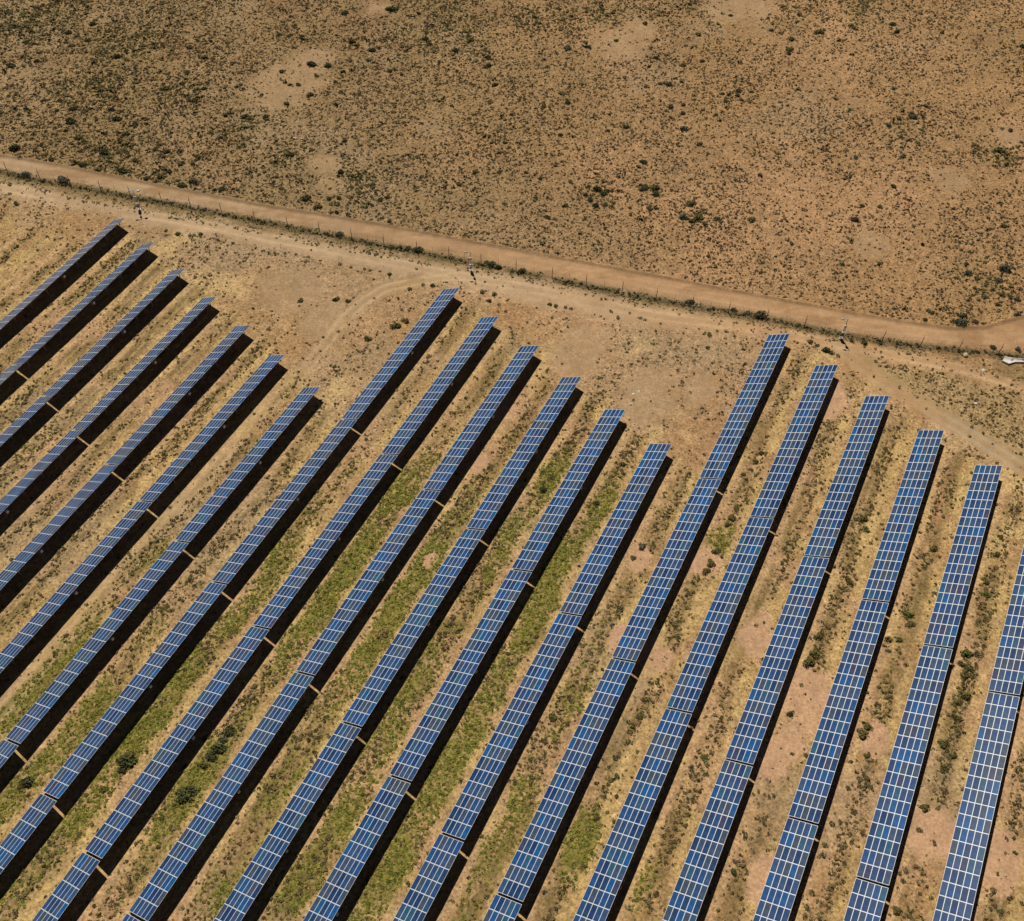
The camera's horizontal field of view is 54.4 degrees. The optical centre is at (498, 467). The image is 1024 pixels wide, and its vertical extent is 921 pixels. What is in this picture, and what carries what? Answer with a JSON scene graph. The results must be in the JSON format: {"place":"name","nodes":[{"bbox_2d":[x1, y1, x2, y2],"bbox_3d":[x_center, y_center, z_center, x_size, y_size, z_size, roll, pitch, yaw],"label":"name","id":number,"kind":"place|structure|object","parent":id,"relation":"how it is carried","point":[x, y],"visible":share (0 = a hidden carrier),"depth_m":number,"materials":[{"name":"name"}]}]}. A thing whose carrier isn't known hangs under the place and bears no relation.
{"place":"outdoors","nodes":[
{"label":"outdoors","id":0,"kind":"place"},
{"bbox_2d":[0,0,1023,920],"bbox_3d":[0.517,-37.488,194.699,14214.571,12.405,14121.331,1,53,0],"label":"ground","id":1,"kind":"structure","parent":0,"point":[574,348],"depth_m":184.03,"materials":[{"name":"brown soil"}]},
{"bbox_2d":[0,740,17,767],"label":"solar table","id":2,"kind":"object","parent":1,"relation":"on","point":[7,749],"visible":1,"depth_m":139.68,"materials":[{"name":"blue glass"}]},
{"bbox_2d":[0,365,20,392],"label":"solar table","id":3,"kind":"object","parent":1,"relation":"on","point":[8,372],"visible":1,"depth_m":183.58,"materials":[{"name":"blue glass"}]},
{"bbox_2d":[8,144,20,151],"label":"shrub","id":4,"kind":"object","parent":1,"relation":"on","point":[13,147],"visible":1,"depth_m":224.82,"materials":[{"name":"green plant"}]},
{"bbox_2d":[0,396,52,445],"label":"solar table","id":5,"kind":"object","parent":1,"relation":"on","point":[21,420],"visible":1,"depth_m":176.95,"materials":[{"name":"blue glass"}]},
{"bbox_2d":[19,776,34,787],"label":"shrub","id":6,"kind":"object","parent":1,"relation":"on","point":[28,780],"visible":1,"depth_m":138.43,"materials":[{"name":"green plant"}]},
{"bbox_2d":[0,794,56,873],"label":"solar table","id":7,"kind":"object","parent":1,"relation":"on","point":[25,827],"visible":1,"depth_m":133.59,"materials":[{"name":"blue glass"}]},
{"bbox_2d":[0,430,82,515],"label":"solar table","id":8,"kind":"object","parent":1,"relation":"on","point":[38,468],"visible":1,"depth_m":170.09,"materials":[{"name":"blue glass"}]},
{"bbox_2d":[0,465,116,597],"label":"solar table","id":9,"kind":"object","parent":1,"relation":"on","point":[48,530],"visible":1,"depth_m":163.14,"materials":[{"name":"blue glass"}]},
{"bbox_2d":[0,218,123,337],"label":"solar table","id":10,"kind":"object","parent":1,"relation":"on","point":[31,297],"visible":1,"depth_m":199.55,"materials":[{"name":"blue glass"}]},
{"bbox_2d":[57,175,69,184],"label":"shrub","id":11,"kind":"object","parent":1,"relation":"on","point":[62,178],"visible":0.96,"depth_m":218.25,"materials":[{"name":"green plant"}]},
{"bbox_2d":[32,852,99,920],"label":"solar table","id":12,"kind":"object","parent":1,"relation":"on","point":[66,890],"visible":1,"depth_m":129.10,"materials":[{"name":"blue glass"}]},
{"bbox_2d":[65,117,74,123],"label":"shrub","id":13,"kind":"object","parent":1,"relation":"on","point":[69,120],"visible":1,"depth_m":230.24,"materials":[{"name":"green plant"}]},
{"bbox_2d":[0,501,151,672],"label":"solar table","id":14,"kind":"object","parent":1,"relation":"on","point":[55,601],"visible":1,"depth_m":156.28,"materials":[{"name":"blue glass"}]},
{"bbox_2d":[13,242,153,366],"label":"solar table","id":15,"kind":"object","parent":1,"relation":"on","point":[76,309],"visible":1,"depth_m":194.27,"materials":[{"name":"blue glass"}]},
{"bbox_2d":[6,541,188,743],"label":"solar table","id":16,"kind":"object","parent":1,"relation":"on","point":[22,729],"visible":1,"depth_m":150.10,"materials":[{"name":"blue glass"}]},
{"bbox_2d":[42,268,184,398],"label":"solar table","id":17,"kind":"object","parent":1,"relation":"on","point":[101,343],"visible":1,"depth_m":189.58,"materials":[{"name":"blue glass"}]},
{"bbox_2d":[117,764,127,773],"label":"shrub","id":18,"kind":"object","parent":1,"relation":"on","point":[121,769],"visible":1,"depth_m":139.66,"materials":[{"name":"green plant"}]},
{"bbox_2d":[116,754,138,768],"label":"shrub","id":19,"kind":"object","parent":1,"relation":"on","point":[127,764],"visible":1,"depth_m":140.32,"materials":[{"name":"green plant"}]},
{"bbox_2d":[122,751,134,758],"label":"shrub","id":20,"kind":"object","parent":1,"relation":"on","point":[127,754],"visible":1,"depth_m":141.00,"materials":[{"name":"green plant"}]},
{"bbox_2d":[122,913,139,920],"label":"solar table","id":21,"kind":"object","parent":1,"relation":"on","point":[127,917],"visible":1,"depth_m":127.61,"materials":[{"name":"blue glass"}]},
{"bbox_2d":[127,190,140,210],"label":"security pole","id":22,"kind":"object","parent":1,"relation":"on","point":[138,206],"visible":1,"depth_m":210.59,"materials":[{"name":"grey metal"}]},
{"bbox_2d":[43,582,226,798],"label":"solar table","id":23,"kind":"object","parent":1,"relation":"on","point":[57,786],"visible":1,"depth_m":145.46,"materials":[{"name":"blue glass"}]},
{"bbox_2d":[72,296,215,431],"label":"solar table","id":24,"kind":"object","parent":1,"relation":"on","point":[127,379],"visible":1,"depth_m":184.88,"materials":[{"name":"blue glass"}]},
{"bbox_2d":[84,626,268,858],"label":"solar table","id":25,"kind":"object","parent":1,"relation":"on","point":[105,837],"visible":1,"depth_m":140.83,"materials":[{"name":"blue glass"}]},
{"bbox_2d":[105,325,249,466],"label":"solar table","id":26,"kind":"object","parent":1,"relation":"on","point":[136,438],"visible":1,"depth_m":180.17,"materials":[{"name":"blue glass"}]},
{"bbox_2d":[175,787,196,801],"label":"shrub","id":27,"kind":"object","parent":1,"relation":"on","point":[184,793],"visible":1,"depth_m":137.75,"materials":[{"name":"green plant"}]},
{"bbox_2d":[188,178,197,184],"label":"shrub","id":28,"kind":"object","parent":1,"relation":"on","point":[193,181],"visible":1,"depth_m":217.99,"materials":[{"name":"green plant"}]},
{"bbox_2d":[199,761,209,769],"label":"shrub","id":29,"kind":"object","parent":1,"relation":"on","point":[201,765],"visible":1,"depth_m":140.28,"materials":[{"name":"green plant"}]},
{"bbox_2d":[139,355,283,502],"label":"solar table","id":30,"kind":"object","parent":1,"relation":"on","point":[155,490],"visible":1,"depth_m":175.62,"materials":[{"name":"blue glass"}]},
{"bbox_2d":[205,751,218,761],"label":"shrub","id":31,"kind":"object","parent":1,"relation":"on","point":[211,757],"visible":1,"depth_m":141.01,"materials":[{"name":"green plant"}]},
{"bbox_2d":[210,742,226,754],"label":"shrub","id":32,"kind":"object","parent":1,"relation":"on","point":[221,748],"visible":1,"depth_m":141.67,"materials":[{"name":"green plant"}]},
{"bbox_2d":[129,672,313,920],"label":"solar table","id":33,"kind":"object","parent":1,"relation":"on","point":[157,888],"visible":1,"depth_m":136.30,"materials":[{"name":"blue glass"}]},
{"bbox_2d":[218,736,227,742],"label":"shrub","id":34,"kind":"object","parent":1,"relation":"on","point":[223,739],"visible":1,"depth_m":142.66,"materials":[{"name":"green plant"}]},
{"bbox_2d":[222,725,234,735],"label":"shrub","id":35,"kind":"object","parent":1,"relation":"on","point":[228,730],"visible":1,"depth_m":143.28,"materials":[{"name":"green plant"}]},
{"bbox_2d":[175,387,319,542],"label":"solar table","id":36,"kind":"object","parent":1,"relation":"on","point":[223,491],"visible":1,"depth_m":170.85,"materials":[{"name":"blue glass"}]},
{"bbox_2d":[212,420,356,583],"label":"solar table","id":37,"kind":"object","parent":1,"relation":"on","point":[249,544],"visible":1,"depth_m":166.22,"materials":[{"name":"blue glass"}]},
{"bbox_2d":[213,722,360,920],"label":"solar table","id":38,"kind":"object","parent":1,"relation":"on","point":[259,870],"visible":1,"depth_m":134.32,"materials":[{"name":"blue glass"}]},
{"bbox_2d":[299,195,310,200],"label":"shrub","id":39,"kind":"object","parent":1,"relation":"on","point":[304,198],"visible":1,"depth_m":214.91,"materials":[{"name":"green plant"}]},
{"bbox_2d":[253,454,397,627],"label":"solar table","id":40,"kind":"object","parent":1,"relation":"on","point":[284,595],"visible":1,"depth_m":161.57,"materials":[{"name":"blue glass"}]},
{"bbox_2d":[303,776,410,920],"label":"solar table","id":41,"kind":"object","parent":1,"relation":"on","point":[337,886],"visible":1,"depth_m":132.50,"materials":[{"name":"blue glass"}]},
{"bbox_2d":[0,375,735,920],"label":"green grass","id":42,"kind":"structure","parent":1,"relation":"on","point":[236,617],"depth_m":145.36,"materials":[{"name":"green plant"}]},
{"bbox_2d":[296,490,440,674],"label":"solar table","id":43,"kind":"object","parent":1,"relation":"on","point":[323,646],"visible":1,"depth_m":157.01,"materials":[{"name":"blue glass"}]},
{"bbox_2d":[385,6,397,11],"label":"shrub","id":44,"kind":"object","parent":1,"relation":"on","point":[391,8],"visible":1,"depth_m":258.05,"materials":[{"name":"green plant"}]},
{"bbox_2d":[390,322,400,329],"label":"shrub","id":45,"kind":"object","parent":1,"relation":"on","point":[396,325],"visible":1,"depth_m":193.01,"materials":[{"name":"green plant"}]},
{"bbox_2d":[341,288,459,421],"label":"solar table","id":46,"kind":"object","parent":1,"relation":"on","point":[375,385],"visible":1,"depth_m":186.76,"materials":[{"name":"blue glass"}]},
{"bbox_2d":[342,529,484,726],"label":"solar table","id":47,"kind":"object","parent":1,"relation":"on","point":[367,699],"visible":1,"depth_m":152.31,"materials":[{"name":"blue glass"}]},
{"bbox_2d":[412,246,423,252],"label":"shrub","id":48,"kind":"object","parent":1,"relation":"on","point":[418,249],"visible":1,"depth_m":205.80,"materials":[{"name":"green plant"}]},
{"bbox_2d":[393,834,463,920],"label":"solar table","id":49,"kind":"object","parent":1,"relation":"on","point":[417,902],"visible":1,"depth_m":130.53,"materials":[{"name":"blue glass"}]},
{"bbox_2d":[382,316,498,455],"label":"solar table","id":50,"kind":"object","parent":1,"relation":"on","point":[402,436],"visible":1,"depth_m":182.16,"materials":[{"name":"blue glass"}]},
{"bbox_2d":[390,570,531,780],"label":"solar table","id":51,"kind":"object","parent":1,"relation":"on","point":[413,755],"visible":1,"depth_m":147.65,"materials":[{"name":"blue glass"}]},
{"bbox_2d":[423,345,538,491],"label":"solar table","id":52,"kind":"object","parent":1,"relation":"on","point":[465,440],"visible":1,"depth_m":177.63,"materials":[{"name":"blue glass"}]},
{"bbox_2d":[483,894,521,920],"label":"solar table","id":53,"kind":"object","parent":1,"relation":"on","point":[501,908],"visible":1,"depth_m":128.53,"materials":[{"name":"blue glass"}]},
{"bbox_2d":[441,613,580,839],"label":"solar table","id":54,"kind":"object","parent":1,"relation":"on","point":[464,813],"visible":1,"depth_m":143.00,"materials":[{"name":"blue glass"}]},
{"bbox_2d":[0,0,1023,325],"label":"scrub","id":55,"kind":"object","parent":1,"relation":"on","point":[100,88],"visible":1,"depth_m":231.89,"materials":[{"name":"green plant"}]},
{"bbox_2d":[0,189,1023,920],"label":"weeds","id":56,"kind":"object","parent":1,"relation":"on","point":[544,739],"visible":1,"depth_m":157.71,"materials":[{"name":"green plant"}]},
{"bbox_2d":[0,169,1023,380],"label":"verge weeds","id":57,"kind":"object","parent":1,"relation":"on","point":[88,188],"visible":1,"depth_m":203.20,"materials":[{"name":"green plant"}]},
{"bbox_2d":[3,161,1023,356],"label":"wire fence","id":58,"kind":"object","parent":1,"relation":"on","point":[516,264],"visible":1,"depth_m":201.63,"materials":[{"name":"brown"}]},
{"bbox_2d":[8,53,1020,918],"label":"bushes","id":59,"kind":"object","parent":1,"relation":"on","point":[618,605],"visible":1,"depth_m":154.74,"materials":[{"name":"green plant"}]},
{"bbox_2d":[28,10,1015,914],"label":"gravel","id":60,"kind":"structure","parent":1,"relation":"on","point":[474,442],"depth_m":175.93,"materials":[{"name":"brown gravel"}]},
{"bbox_2d":[467,377,580,530],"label":"solar table","id":61,"kind":"object","parent":1,"relation":"on","point":[501,488],"visible":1,"depth_m":172.93,"materials":[{"name":"blue glass"}]},
{"bbox_2d":[497,658,634,901],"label":"solar table","id":62,"kind":"object","parent":1,"relation":"on","point":[523,868],"visible":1,"depth_m":138.43,"materials":[{"name":"blue glass"}]},
{"bbox_2d":[512,409,624,570],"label":"solar table","id":63,"kind":"object","parent":1,"relation":"on","point":[539,539],"visible":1,"depth_m":168.29,"materials":[{"name":"blue glass"}]},
{"bbox_2d":[592,812,599,821],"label":"shrub","id":64,"kind":"object","parent":1,"relation":"on","point":[595,817],"visible":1,"depth_m":136.93,"materials":[{"name":"green plant"}]},
{"bbox_2d":[560,443,671,614],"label":"solar table","id":65,"kind":"object","parent":1,"relation":"on","point":[583,589],"visible":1,"depth_m":163.54,"materials":[{"name":"blue glass"}]},
{"bbox_2d":[573,708,691,920],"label":"solar table","id":66,"kind":"object","parent":1,"relation":"on","point":[599,896],"visible":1,"depth_m":135.57,"materials":[{"name":"blue glass"}]},
{"bbox_2d":[612,479,720,660],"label":"solar table","id":67,"kind":"object","parent":1,"relation":"on","point":[632,641],"visible":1,"depth_m":158.91,"materials":[{"name":"blue glass"}]},
{"bbox_2d":[678,213,688,219],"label":"shrub","id":68,"kind":"object","parent":1,"relation":"on","point":[684,217],"visible":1,"depth_m":211.01,"materials":[{"name":"green plant"}]},
{"bbox_2d":[662,760,752,920],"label":"solar table","id":69,"kind":"object","parent":1,"relation":"on","point":[695,876],"visible":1,"depth_m":133.74,"materials":[{"name":"blue glass"}]},
{"bbox_2d":[706,559,715,567],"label":"shrub","id":70,"kind":"object","parent":1,"relation":"on","point":[710,561],"visible":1,"depth_m":161.22,"materials":[{"name":"green plant"}]},
{"bbox_2d":[667,517,773,711],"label":"solar table","id":71,"kind":"object","parent":1,"relation":"on","point":[688,688],"visible":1,"depth_m":154.07,"materials":[{"name":"blue glass"}]},
{"bbox_2d":[700,334,789,479],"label":"solar table","id":72,"kind":"object","parent":1,"relation":"on","point":[728,441],"visible":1,"depth_m":179.08,"materials":[{"name":"blue glass"}]},
{"bbox_2d":[753,310,766,319],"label":"shrub","id":73,"kind":"object","parent":1,"relation":"on","point":[760,313],"visible":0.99,"depth_m":194.02,"materials":[{"name":"green plant"}]},
{"bbox_2d":[725,556,828,763],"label":"solar table","id":74,"kind":"object","parent":1,"relation":"on","point":[747,739],"visible":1,"depth_m":149.44,"materials":[{"name":"blue glass"}]},
{"bbox_2d":[753,818,817,920],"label":"solar table","id":75,"kind":"object","parent":1,"relation":"on","point":[781,886],"visible":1,"depth_m":131.63,"materials":[{"name":"blue glass"}]},
{"bbox_2d":[750,365,837,517],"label":"solar table","id":76,"kind":"object","parent":1,"relation":"on","point":[773,490],"visible":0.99,"depth_m":174.20,"materials":[{"name":"blue glass"}]},
{"bbox_2d":[802,656,815,667],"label":"shrub","id":77,"kind":"object","parent":1,"relation":"on","point":[811,661],"visible":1,"depth_m":150.62,"materials":[{"name":"green plant"}]},
{"bbox_2d":[809,649,820,659],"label":"shrub","id":78,"kind":"object","parent":1,"relation":"on","point":[814,653],"visible":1,"depth_m":151.53,"materials":[{"name":"green plant"}]},
{"bbox_2d":[813,631,824,639],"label":"shrub","id":79,"kind":"object","parent":1,"relation":"on","point":[817,636],"visible":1,"depth_m":153.35,"materials":[{"name":"green plant"}]},
{"bbox_2d":[788,600,888,823],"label":"solar table","id":80,"kind":"object","parent":1,"relation":"on","point":[812,791],"visible":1,"depth_m":144.53,"materials":[{"name":"blue glass"}]},
{"bbox_2d":[839,318,847,338],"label":"security pole","id":81,"kind":"object","parent":1,"relation":"on","point":[842,332],"visible":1,"depth_m":189.02,"materials":[{"name":"grey metal"}]},
{"bbox_2d":[804,396,888,557],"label":"solar table","id":82,"kind":"object","parent":1,"relation":"on","point":[824,535],"visible":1,"depth_m":169.47,"materials":[{"name":"blue glass"}]},
{"bbox_2d":[845,575,852,584],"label":"shrub","id":83,"kind":"object","parent":1,"relation":"on","point":[847,578],"visible":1,"depth_m":159.06,"materials":[{"name":"green plant"}]},
{"bbox_2d":[857,728,868,740],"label":"shrub","id":84,"kind":"object","parent":1,"relation":"on","point":[861,735],"visible":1,"depth_m":143.96,"materials":[{"name":"green plant"}]},
{"bbox_2d":[843,878,888,920],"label":"solar table","id":85,"kind":"object","parent":1,"relation":"on","point":[866,901],"visible":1,"depth_m":129.42,"materials":[{"name":"blue glass"}]},
{"bbox_2d":[863,721,873,730],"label":"shrub","id":86,"kind":"object","parent":1,"relation":"on","point":[867,727],"visible":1,"depth_m":144.69,"materials":[{"name":"green plant"}]},
{"bbox_2d":[891,906,902,914],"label":"shrub","id":87,"kind":"object","parent":1,"relation":"on","point":[897,911],"visible":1,"depth_m":129.93,"materials":[{"name":"green plant"}]},
{"bbox_2d":[862,430,943,600],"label":"solar table","id":88,"kind":"object","parent":1,"relation":"on","point":[882,578],"visible":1,"depth_m":164.50,"materials":[{"name":"blue glass"}]},
{"bbox_2d":[856,645,952,884],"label":"solar table","id":89,"kind":"object","parent":1,"relation":"on","point":[882,846],"visible":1,"depth_m":139.76,"materials":[{"name":"blue glass"}]},
{"bbox_2d":[919,803,929,812],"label":"shrub","id":90,"kind":"object","parent":1,"relation":"on","point":[926,807],"visible":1,"depth_m":137.64,"materials":[{"name":"green plant"}]},
{"bbox_2d":[937,739,948,749],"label":"shrub","id":91,"kind":"object","parent":1,"relation":"on","point":[942,745],"visible":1,"depth_m":142.93,"materials":[{"name":"green plant"}]},
{"bbox_2d":[951,713,962,720],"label":"shrub","id":92,"kind":"object","parent":1,"relation":"on","point":[954,715],"visible":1,"depth_m":145.24,"materials":[{"name":"green plant"}]},
{"bbox_2d":[953,318,966,326],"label":"shrub","id":93,"kind":"object","parent":1,"relation":"on","point":[960,320],"visible":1,"depth_m":190.94,"materials":[{"name":"green plant"}]},
{"bbox_2d":[923,465,1001,647],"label":"solar table","id":94,"kind":"object","parent":1,"relation":"on","point":[943,626],"visible":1,"depth_m":159.59,"materials":[{"name":"blue glass"}]},
{"bbox_2d":[960,671,969,680],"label":"shrub","id":95,"kind":"object","parent":1,"relation":"on","point":[965,675],"visible":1,"depth_m":149.03,"materials":[{"name":"green plant"}]},
{"bbox_2d":[961,691,971,700],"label":"shrub","id":96,"kind":"object","parent":1,"relation":"on","point":[964,695],"visible":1,"depth_m":147.06,"materials":[{"name":"green plant"}]},
{"bbox_2d":[960,649,972,656],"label":"shrub","id":97,"kind":"object","parent":1,"relation":"on","point":[964,653],"visible":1,"depth_m":151.14,"materials":[{"name":"green plant"}]},
{"bbox_2d":[965,663,973,671],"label":"shrub","id":98,"kind":"object","parent":1,"relation":"on","point":[970,668],"visible":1,"depth_m":149.71,"materials":[{"name":"green plant"}]},
{"bbox_2d":[932,692,1019,920],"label":"solar table","id":99,"kind":"object","parent":1,"relation":"on","point":[960,881],"visible":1,"depth_m":136.09,"materials":[{"name":"blue glass"}]},
{"bbox_2d":[997,264,1010,272],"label":"shrub","id":100,"kind":"object","parent":1,"relation":"on","point":[1002,267],"visible":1,"depth_m":198.09,"materials":[{"name":"green plant"}]},
{"bbox_2d":[988,546,1023,694],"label":"solar table","id":101,"kind":"object","parent":1,"relation":"on","point":[1008,674],"visible":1,"depth_m":150.37,"materials":[{"name":"blue glass"}]},
{"bbox_2d":[1002,356,1023,364],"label":"drain chute","id":102,"kind":"object","parent":1,"relation":"on","point":[1006,360],"visible":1,"depth_m":185.02,"materials":[{"name":"concrete"}]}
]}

